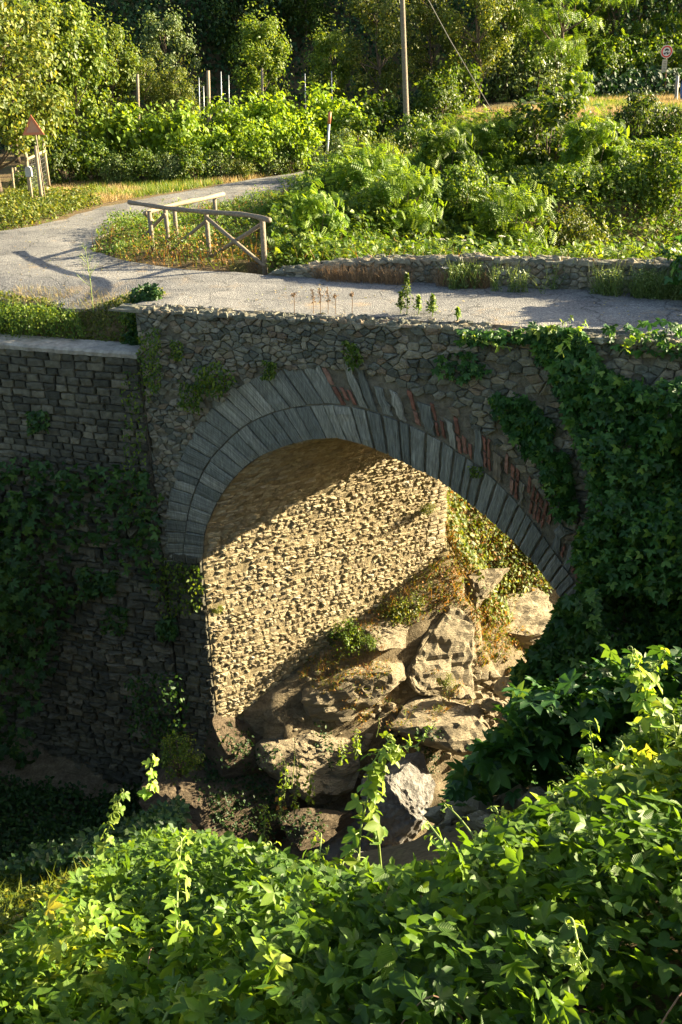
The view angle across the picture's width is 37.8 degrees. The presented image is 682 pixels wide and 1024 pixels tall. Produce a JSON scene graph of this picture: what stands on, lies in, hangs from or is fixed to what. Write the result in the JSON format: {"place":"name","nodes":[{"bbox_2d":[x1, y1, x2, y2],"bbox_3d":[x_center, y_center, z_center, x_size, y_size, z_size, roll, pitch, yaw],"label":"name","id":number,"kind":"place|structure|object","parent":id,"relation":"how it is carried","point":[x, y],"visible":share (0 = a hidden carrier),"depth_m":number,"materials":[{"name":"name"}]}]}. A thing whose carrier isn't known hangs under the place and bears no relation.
{"place":"outdoors","nodes":[
{"label":"outdoors","id":0,"kind":"place"},
{"bbox_2d":[0,0,681,1023],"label":"ground","id":1,"kind":"structure","parent":0,"point":[272,712],"depth_m":22.51,"materials":[{"name":"soil"}]},
{"bbox_2d":[0,0,80,193],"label":"broadleaf tree","id":2,"kind":"object","parent":1,"relation":"on","point":[52,111],"visible":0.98,"depth_m":29.09,"materials":[{"name":"green plant"}]},
{"bbox_2d":[1,0,92,173],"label":"slender tree","id":3,"kind":"object","parent":1,"relation":"on","point":[64,74],"visible":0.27,"depth_m":33.66,"materials":[{"name":"green plant"}]},
{"bbox_2d":[0,853,95,938],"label":"mound plants","id":4,"kind":"object","parent":1,"relation":"on","point":[15,901],"visible":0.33,"depth_m":10.06,"materials":[{"name":"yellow plant"}]},
{"bbox_2d":[0,184,102,230],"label":"lane weeds","id":5,"kind":"object","parent":1,"relation":"on","point":[18,199],"visible":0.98,"depth_m":28.46,"materials":[{"name":"green plant"}]},
{"bbox_2d":[28,134,95,186],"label":"shrub","id":6,"kind":"object","parent":1,"relation":"on","point":[58,161],"visible":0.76,"depth_m":34.14,"materials":[{"name":"green plant"}]},
{"bbox_2d":[27,0,117,153],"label":"slender tree","id":7,"kind":"object","parent":1,"relation":"on","point":[92,48],"visible":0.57,"depth_m":34.33,"materials":[{"name":"green plant"}]},
{"bbox_2d":[0,287,166,341],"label":"ledge weeds","id":8,"kind":"object","parent":1,"relation":"on","point":[116,301],"visible":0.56,"depth_m":18.83,"materials":[{"name":"green plant"}]},
{"bbox_2d":[0,333,185,787],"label":"retaining wall","id":9,"kind":"structure","parent":1,"relation":"on","point":[71,386],"depth_m":20.12,"materials":[{"name":"stone"}]},
{"bbox_2d":[0,296,136,340],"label":"hanging weeds","id":10,"kind":"object","parent":9,"relation":"hanging from","point":[17,324],"visible":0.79,"depth_m":18.80,"materials":[{"name":"green plant"}]},
{"bbox_2d":[0,409,190,768],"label":"shade creeper","id":11,"kind":"object","parent":9,"relation":"attached to","point":[15,570],"visible":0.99,"depth_m":20.17,"materials":[{"name":"plant"}]},
{"bbox_2d":[0,771,192,889],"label":"gully scrub","id":12,"kind":"object","parent":1,"relation":"on","point":[47,848],"visible":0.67,"depth_m":20.74,"materials":[{"name":"plant"}]},
{"bbox_2d":[67,137,128,183],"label":"shrub","id":13,"kind":"object","parent":1,"relation":"on","point":[101,151],"visible":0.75,"depth_m":34.53,"materials":[{"name":"green plant"}]},
{"bbox_2d":[78,3,145,142],"bbox_3d":[-9.016,-16.533,39.045,2.800,6.117,2.886,-4,25,-5],"label":"slender tree","id":14,"kind":"object","parent":1,"relation":"on","point":[129,62],"visible":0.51,"depth_m":38.53,"materials":[{"name":"green plant"}]},
{"bbox_2d":[74,101,150,173],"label":"grapevine","id":15,"kind":"object","parent":1,"relation":"on","point":[120,132],"visible":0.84,"depth_m":35.15,"materials":[{"name":"green plant"}]},
{"bbox_2d":[120,145,164,183],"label":"shrub","id":16,"kind":"object","parent":1,"relation":"on","point":[140,158],"visible":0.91,"depth_m":34.25,"materials":[{"name":"green plant"}]},
{"bbox_2d":[118,43,171,132],"bbox_3d":[-7.821,-16.416,40.251,2.447,4.705,2.437,1,25,6],"label":"golden tree","id":17,"kind":"object","parent":1,"relation":"on","point":[142,92],"visible":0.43,"depth_m":39.54,"materials":[{"name":"green plant"}]},
{"bbox_2d":[121,102,172,173],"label":"grapevine","id":18,"kind":"object","parent":1,"relation":"on","point":[136,110],"visible":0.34,"depth_m":35.68,"materials":[{"name":"green plant"}]},
{"bbox_2d":[129,0,207,151],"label":"grey green tree","id":19,"kind":"object","parent":1,"relation":"on","point":[169,27],"visible":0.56,"depth_m":40.90,"materials":[{"name":"green plant"}]},
{"bbox_2d":[140,97,210,162],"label":"grapevine","id":20,"kind":"object","parent":1,"relation":"on","point":[179,129],"visible":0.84,"depth_m":35.29,"materials":[{"name":"green plant"}]},
{"bbox_2d":[151,53,203,120],"bbox_3d":[-6.544,-16.142,40.061,2.224,4.278,2.215,-6,25,-9],"label":"golden tree","id":21,"kind":"object","parent":1,"relation":"on","point":[168,86],"visible":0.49,"depth_m":39.37,"materials":[{"name":"green plant"}]},
{"bbox_2d":[151,726,205,785],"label":"shrub","id":22,"kind":"object","parent":1,"relation":"on","point":[179,770],"visible":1,"depth_m":17.75,"materials":[{"name":"green plant"}]},
{"bbox_2d":[143,192,224,252],"bbox_3d":[-3.750,-6.771,23.568,1.883,1.227,2.602,-2,25,0],"label":"rustic fence","id":23,"kind":"object","parent":1,"relation":"on","point":[149,212],"visible":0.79,"depth_m":23.20,"materials":[{"name":"brown wood"}]},
{"bbox_2d":[165,144,215,180],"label":"shrub","id":24,"kind":"object","parent":1,"relation":"on","point":[188,160],"visible":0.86,"depth_m":34.41,"materials":[{"name":"green plant"}]},
{"bbox_2d":[127,200,271,274],"bbox_3d":[-3.149,-5.963,21.619,5.354,1.382,0.447,22,34,40],"label":"rustic fence","id":25,"kind":"object","parent":1,"relation":"on","point":[208,220],"visible":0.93,"depth_m":20.89,"materials":[{"name":"brown wood"}]},
{"bbox_2d":[187,123,236,175],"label":"grapevine","id":26,"kind":"object","parent":1,"relation":"on","point":[221,142],"visible":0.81,"depth_m":35.15,"materials":[{"name":"green plant"}]},
{"bbox_2d":[138,751,306,845],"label":"shrub","id":27,"kind":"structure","parent":1,"relation":"on","point":[187,789],"depth_m":20.80,"materials":[{"name":"plant"}]},
{"bbox_2d":[198,96,253,169],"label":"grapevine","id":28,"kind":"object","parent":1,"relation":"on","point":[219,103],"visible":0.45,"depth_m":37.00,"materials":[{"name":"green plant"}]},
{"bbox_2d":[202,713,264,778],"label":"rock slope","id":29,"kind":"structure","parent":1,"relation":"on","point":[217,722],"depth_m":21.05,"materials":[{"name":"stone"}]},
{"bbox_2d":[194,0,273,77],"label":"dark tree","id":30,"kind":"object","parent":1,"relation":"on","point":[235,33],"visible":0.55,"depth_m":50.81,"materials":[{"name":"green plant"}]},
{"bbox_2d":[213,90,281,165],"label":"grapevine","id":31,"kind":"object","parent":1,"relation":"on","point":[262,113],"visible":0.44,"depth_m":37.85,"materials":[{"name":"green plant"}]},
{"bbox_2d":[91,169,411,271],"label":"verge plants","id":32,"kind":"object","parent":1,"relation":"on","point":[160,225],"visible":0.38,"depth_m":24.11,"materials":[{"name":"green plant"}]},
{"bbox_2d":[232,117,277,175],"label":"grapevine","id":33,"kind":"object","parent":1,"relation":"on","point":[255,142],"visible":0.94,"depth_m":35.35,"materials":[{"name":"green plant"}]},
{"bbox_2d":[229,1,293,118],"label":"slender tree","id":34,"kind":"object","parent":1,"relation":"on","point":[255,37],"visible":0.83,"depth_m":45.09,"materials":[{"name":"green plant"}]},
{"bbox_2d":[244,90,303,158],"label":"grapevine","id":35,"kind":"object","parent":1,"relation":"on","point":[278,103],"visible":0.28,"depth_m":37.88,"materials":[{"name":"green plant"}]},
{"bbox_2d":[270,111,324,172],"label":"grapevine","id":36,"kind":"object","parent":1,"relation":"on","point":[295,133],"visible":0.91,"depth_m":36.10,"materials":[{"name":"green plant"}]},
{"bbox_2d":[273,0,339,46],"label":"dark tree","id":37,"kind":"object","parent":1,"relation":"on","point":[306,12],"visible":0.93,"depth_m":51.78,"materials":[{"name":"green plant"}]},
{"bbox_2d":[255,730,359,804],"bbox_3d":[-0.864,5.336,22.016,2.300,1.601,2.548,-8,26,-14],"label":"boulder","id":38,"kind":"object","parent":1,"relation":"on","point":[336,782],"visible":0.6,"depth_m":21.21,"materials":[{"name":"stone"}]},
{"bbox_2d":[278,808,354,850],"bbox_3d":[-0.563,6.415,20.647,1.513,0.623,0.877,-17,29,-29],"label":"boulder","id":39,"kind":"object","parent":1,"relation":"on","point":[335,821],"visible":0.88,"depth_m":20.37,"materials":[{"name":"stone"}]},
{"bbox_2d":[284,179,349,239],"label":"locust shrub","id":40,"kind":"object","parent":1,"relation":"on","point":[305,212],"visible":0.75,"depth_m":22.38,"materials":[{"name":"green plant"}]},
{"bbox_2d":[191,720,444,845],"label":"rock plants","id":41,"kind":"object","parent":1,"relation":"on","point":[233,790],"visible":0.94,"depth_m":20.88,"materials":[{"name":"plant"}]},
{"bbox_2d":[291,81,347,157],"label":"grapevine","id":42,"kind":"object","parent":1,"relation":"on","point":[323,99],"visible":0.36,"depth_m":39.10,"materials":[{"name":"green plant"}]},
{"bbox_2d":[301,12,357,111],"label":"slender tree","id":43,"kind":"object","parent":1,"relation":"on","point":[325,49],"visible":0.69,"depth_m":44.31,"materials":[{"name":"green plant"}]},
{"bbox_2d":[312,95,366,155],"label":"grapevine","id":44,"kind":"object","parent":1,"relation":"on","point":[352,109],"visible":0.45,"depth_m":38.94,"materials":[{"name":"green plant"}]},
{"bbox_2d":[0,690,681,1023],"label":"hop foliage","id":45,"kind":"object","parent":1,"relation":"on","point":[80,955],"visible":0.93,"depth_m":3.34,"materials":[{"name":"green plant"}]},
{"bbox_2d":[92,789,129,855],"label":"vine shoot","id":46,"kind":"object","parent":45,"relation":"on","point":[114,817],"visible":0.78,"depth_m":7.54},
{"bbox_2d":[159,833,193,978],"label":"vine shoot","id":47,"kind":"object","parent":45,"relation":"on","point":[178,864],"visible":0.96,"depth_m":3.93,"materials":[{"name":"plant"}]},
{"bbox_2d":[339,734,412,872],"bbox_3d":[0.146,1.355,4.646,0.170,0.593,0.486,19,32,37],"label":"vine shoot","id":48,"kind":"object","parent":45,"relation":"on","point":[369,789],"visible":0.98,"depth_m":4.59,"materials":[{"name":"plant"}]},
{"bbox_2d":[358,731,395,865],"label":"vine shoot","id":49,"kind":"object","parent":45,"relation":"on","point":[377,829],"visible":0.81,"depth_m":4.64,"materials":[{"name":"plant"}]},
{"bbox_2d":[552,916,594,991],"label":"vine shoot","id":50,"kind":"object","parent":45,"relation":"on","point":[567,957],"visible":1,"depth_m":2.58,"materials":[{"name":"plant"}]},
{"bbox_2d":[608,739,651,800],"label":"vine shoot","id":51,"kind":"object","parent":45,"relation":"on","point":[623,754],"visible":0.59,"depth_m":3.90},
{"bbox_2d":[623,646,667,753],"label":"vine shoot","id":52,"kind":"object","parent":45,"relation":"on","point":[636,678],"visible":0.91,"depth_m":5.17,"materials":[{"name":"plant"}]},
{"bbox_2d":[636,647,673,741],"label":"vine shoot","id":53,"kind":"object","parent":45,"relation":"on","point":[664,701],"visible":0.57,"depth_m":5.36,"materials":[{"name":"plant"}]},
{"bbox_2d":[0,0,681,152],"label":"wood","id":54,"kind":"object","parent":1,"relation":"on","point":[625,78],"visible":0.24,"depth_m":50.83,"materials":[{"name":"green plant"}]},
{"bbox_2d":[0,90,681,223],"bbox_3d":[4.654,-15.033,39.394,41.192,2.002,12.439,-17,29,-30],"label":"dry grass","id":55,"kind":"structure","parent":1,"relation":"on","point":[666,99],"depth_m":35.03,"materials":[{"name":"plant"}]},
{"bbox_2d":[311,810,375,861],"bbox_3d":[0.219,7.019,21.258,1.256,1.018,1.937,14,29,29],"label":"boulder","id":56,"kind":"object","parent":1,"relation":"on","point":[334,843],"visible":0.2,"depth_m":20.80,"materials":[{"name":"stone"}]},
{"bbox_2d":[301,661,407,721],"bbox_3d":[0.216,3.978,22.561,2.984,1.779,1.982,-14,28,-25],"label":"boulder","id":57,"kind":"object","parent":1,"relation":"on","point":[326,706],"visible":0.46,"depth_m":21.57,"materials":[{"name":"stone"}]},
{"bbox_2d":[297,137,418,221],"bbox_3d":[0.605,-8.512,25.924,2.901,2.499,3.001,19,32,36],"label":"locust shrub","id":58,"kind":"object","parent":1,"relation":"on","point":[348,168],"visible":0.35,"depth_m":25.35,"materials":[{"name":"green plant"}]},
{"bbox_2d":[329,104,387,153],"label":"shrub","id":59,"kind":"object","parent":1,"relation":"on","point":[366,124],"visible":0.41,"depth_m":37.93,"materials":[{"name":"green plant"}]},
{"bbox_2d":[332,0,426,129],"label":"golden tree","id":60,"kind":"object","parent":1,"relation":"on","point":[384,24],"visible":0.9,"depth_m":42.66,"materials":[{"name":"green plant"}]},
{"bbox_2d":[356,86,402,140],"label":"shrub","id":61,"kind":"object","parent":1,"relation":"on","point":[379,108],"visible":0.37,"depth_m":40.47,"materials":[{"name":"green plant"}]},
{"bbox_2d":[352,617,408,650],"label":"boulder","id":62,"kind":"object","parent":1,"relation":"on","point":[394,636],"visible":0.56,"depth_m":21.92,"materials":[{"name":"stone"}]},
{"bbox_2d":[108,252,681,756],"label":"stone bridge","id":63,"kind":"structure","parent":1,"relation":"on","point":[302,486],"depth_m":18.22,"materials":[{"name":"stone"}]},
{"bbox_2d":[120,282,162,345],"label":"ledge ivy","id":64,"kind":"object","parent":63,"relation":"attached to","point":[145,293],"visible":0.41,"depth_m":18.30,"materials":[{"name":"plant"}]},
{"bbox_2d":[118,328,483,618],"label":"wall plants","id":65,"kind":"object","parent":63,"relation":"attached to","point":[351,348],"depth_m":17.82,"materials":[{"name":"green plant"}]},
{"bbox_2d":[430,318,681,714],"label":"wall creeper","id":66,"kind":"object","parent":63,"relation":"attached to","point":[587,391],"depth_m":15.31,"materials":[{"name":"green plant"}]},
{"bbox_2d":[439,255,681,299],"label":"parapet weeds","id":67,"kind":"object","parent":63,"relation":"on","point":[654,287],"visible":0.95,"depth_m":17.60,"materials":[{"name":"green plant"}]},
{"bbox_2d":[501,587,620,781],"bbox_3d":[3.759,3.465,16.651,2.717,5.788,1.883,7,26,17],"label":"hanging creeper","id":68,"kind":"object","parent":63,"relation":"hanging from","point":[575,631],"visible":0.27,"depth_m":15.27,"materials":[{"name":"green plant"}]},
{"bbox_2d":[359,751,435,848],"bbox_3d":[1.214,6.594,21.518,1.667,2.761,1.351,-2,25,0],"label":"white boulder","id":69,"kind":"object","parent":1,"relation":"on","point":[410,784],"visible":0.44,"depth_m":20.89,"materials":[{"name":"stone"}]},
{"bbox_2d":[348,158,446,242],"bbox_3d":[1.449,-7.632,24.333,2.401,1.999,2.321,-16,29,-28],"label":"locust shrub","id":70,"kind":"object","parent":1,"relation":"on","point":[391,189],"visible":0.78,"depth_m":23.92,"materials":[{"name":"green plant"}]},
{"bbox_2d":[400,0,408,130],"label":"utility pole","id":71,"kind":"object","parent":1,"relation":"on","point":[404,62],"visible":0.69,"depth_m":37.28,"materials":[{"name":"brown wood"}]},
{"bbox_2d":[297,582,527,730],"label":"rock grass","id":72,"kind":"object","parent":1,"relation":"on","point":[336,654],"visible":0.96,"depth_m":21.73,"materials":[{"name":"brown plant"}]},
{"bbox_2d":[385,110,441,154],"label":"shrub","id":73,"kind":"object","parent":1,"relation":"on","point":[411,128],"visible":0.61,"depth_m":34.85,"materials":[{"name":"green plant"}]},
{"bbox_2d":[288,651,546,832],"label":"scree","id":74,"kind":"structure","parent":1,"relation":"on","point":[474,811],"depth_m":21.36,"materials":[{"name":"stone"}]},
{"bbox_2d":[396,0,466,112],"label":"golden tree","id":75,"kind":"object","parent":1,"relation":"on","point":[424,58],"visible":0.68,"depth_m":44.32,"materials":[{"name":"green plant"}]},
{"bbox_2d":[388,695,487,755],"bbox_3d":[2.173,4.889,22.344,2.306,1.575,2.245,-2,25,0],"label":"boulder","id":76,"kind":"object","parent":1,"relation":"on","point":[458,726],"visible":0.81,"depth_m":21.48,"materials":[{"name":"stone"}]},
{"bbox_2d":[406,606,476,704],"bbox_3d":[2.066,3.294,22.974,2.357,2.451,1.983,-2,25,0],"label":"boulder","id":77,"kind":"object","parent":1,"relation":"on","point":[447,645],"visible":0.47,"depth_m":22.50,"materials":[{"name":"stone"}]},
{"bbox_2d":[408,69,477,124],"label":"shrub","id":78,"kind":"object","parent":1,"relation":"on","point":[440,95],"visible":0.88,"depth_m":40.38,"materials":[{"name":"green plant"}]},
{"bbox_2d":[412,113,482,180],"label":"locust shrub","id":79,"kind":"object","parent":1,"relation":"on","point":[434,142],"visible":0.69,"depth_m":29.03,"materials":[{"name":"green plant"}]},
{"bbox_2d":[377,550,520,666],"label":"ledge plants","id":80,"kind":"object","parent":1,"relation":"on","point":[477,621],"visible":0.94,"depth_m":22.73,"materials":[{"name":"brown plant"}]},
{"bbox_2d":[417,53,487,117],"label":"shrub","id":81,"kind":"object","parent":1,"relation":"on","point":[474,73],"visible":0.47,"depth_m":42.04,"materials":[{"name":"green plant"}]},
{"bbox_2d":[432,160,503,220],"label":"shrub","id":82,"kind":"object","parent":1,"relation":"on","point":[465,184],"visible":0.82,"depth_m":25.63,"materials":[{"name":"green plant"}]},
{"bbox_2d":[261,110,681,274],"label":"undergrowth","id":83,"kind":"object","parent":1,"relation":"on","point":[554,176],"visible":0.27,"depth_m":25.58,"materials":[{"name":"green plant"}]},
{"bbox_2d":[436,0,523,107],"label":"golden tree","id":84,"kind":"object","parent":1,"relation":"on","point":[486,51],"visible":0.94,"depth_m":42.54,"materials":[{"name":"green plant"}]},
{"bbox_2d":[443,103,528,174],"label":"locust shrub","id":85,"kind":"object","parent":1,"relation":"on","point":[494,157],"visible":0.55,"depth_m":30.60,"materials":[{"name":"green plant"}]},
{"bbox_2d":[466,568,509,610],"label":"boulder","id":86,"kind":"object","parent":1,"relation":"on","point":[493,578],"visible":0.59,"depth_m":23.01,"materials":[{"name":"stone"}]},
{"bbox_2d":[445,487,553,629],"bbox_3d":[4.120,0.319,24.547,5.100,4.771,2.294,-23,33,-39],"label":"bank creeper","id":87,"kind":"object","parent":1,"relation":"on","point":[465,541],"visible":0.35,"depth_m":24.04,"materials":[{"name":"green plant"}]},
{"bbox_2d":[467,50,536,102],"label":"shrub","id":88,"kind":"object","parent":1,"relation":"on","point":[498,92],"visible":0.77,"depth_m":45.29,"materials":[{"name":"green plant"}]},
{"bbox_2d":[449,175,560,255],"bbox_3d":[4.225,-7.389,25.372,2.851,2.374,2.756,-14,28,-25],"label":"locust shrub","id":89,"kind":"object","parent":1,"relation":"on","point":[498,209],"visible":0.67,"depth_m":24.89,"materials":[{"name":"green plant"}]},
{"bbox_2d":[477,0,538,91],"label":"slender tree","id":90,"kind":"object","parent":1,"relation":"on","point":[517,47],"visible":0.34,"depth_m":45.46,"materials":[{"name":"green plant"}]},
{"bbox_2d":[500,586,552,648],"bbox_3d":[3.957,3.183,25.104,3.133,2.454,1.752,-10,26,-17],"label":"cliff outcrop","id":91,"kind":"object","parent":1,"relation":"on","point":[533,608],"visible":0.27,"depth_m":24.51,"materials":[{"name":"stone"}]},
{"bbox_2d":[504,42,574,100],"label":"shrub","id":92,"kind":"object","parent":1,"relation":"on","point":[549,78],"visible":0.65,"depth_m":45.15,"materials":[{"name":"green plant"}]},
{"bbox_2d":[497,74,604,165],"bbox_3d":[6.524,-11.986,30.932,3.160,2.973,3.422,6,26,15],"label":"shrub","id":93,"kind":"object","parent":1,"relation":"on","point":[552,118],"visible":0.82,"depth_m":30.52,"materials":[{"name":"green plant"}]},
{"bbox_2d":[425,644,681,831],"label":"shaded creeper","id":94,"kind":"object","parent":1,"relation":"on","point":[538,732],"visible":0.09,"depth_m":6.93,"materials":[{"name":"green plant"}]},
{"bbox_2d":[492,0,637,98],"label":"locust tree","id":95,"kind":"object","parent":1,"relation":"on","point":[561,24],"visible":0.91,"depth_m":44.98,"materials":[{"name":"green plant"}]},
{"bbox_2d":[529,204,611,257],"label":"shrub","id":96,"kind":"object","parent":1,"relation":"on","point":[582,228],"visible":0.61,"depth_m":26.04,"materials":[{"name":"green plant"}]},
{"bbox_2d":[559,64,594,102],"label":"locust shrub","id":97,"kind":"object","parent":1,"relation":"on","point":[578,79],"visible":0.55,"depth_m":41.79,"materials":[{"name":"green plant"}]},
{"bbox_2d":[553,103,634,195],"bbox_3d":[7.345,-10.396,28.929,2.383,2.738,2.156,4,25,11],"label":"locust shrub","id":98,"kind":"object","parent":1,"relation":"on","point":[583,135],"visible":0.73,"depth_m":28.53,"materials":[{"name":"green plant"}]},
{"bbox_2d":[568,29,652,94],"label":"shrub","id":99,"kind":"object","parent":1,"relation":"on","point":[608,58],"visible":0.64,"depth_m":47.86,"materials":[{"name":"green plant"}]},
{"bbox_2d":[557,0,673,52],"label":"locust tree","id":100,"kind":"object","parent":1,"relation":"on","point":[643,24],"visible":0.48,"depth_m":49.99,"materials":[{"name":"green plant"}]},
{"bbox_2d":[600,87,676,139],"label":"shrub","id":101,"kind":"object","parent":1,"relation":"on","point":[637,107],"visible":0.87,"depth_m":33.34,"materials":[{"name":"green plant"}]},
{"bbox_2d":[610,134,681,216],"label":"shrub","id":102,"kind":"object","parent":1,"relation":"on","point":[663,165],"visible":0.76,"depth_m":27.81,"materials":[{"name":"green plant"}]},
{"bbox_2d":[613,28,679,88],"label":"shrub","id":103,"kind":"object","parent":1,"relation":"on","point":[650,52],"visible":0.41,"depth_m":48.60,"materials":[{"name":"green plant"}]},
{"bbox_2d":[0,171,681,337],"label":"road","id":104,"kind":"structure","parent":0,"point":[234,291],"depth_m":18.82,"materials":[{"name":"asphalt"}]},
{"bbox_2d":[304,260,498,288],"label":"brown weeds","id":105,"kind":"object","parent":104,"relation":"on","point":[343,277],"visible":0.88,"depth_m":18.93,"materials":[{"name":"plant"}]},
{"bbox_2d":[2,90,681,211],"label":"grass","id":106,"kind":"structure","parent":0,"point":[165,186],"depth_m":33.79,"materials":[{"name":"plant"}]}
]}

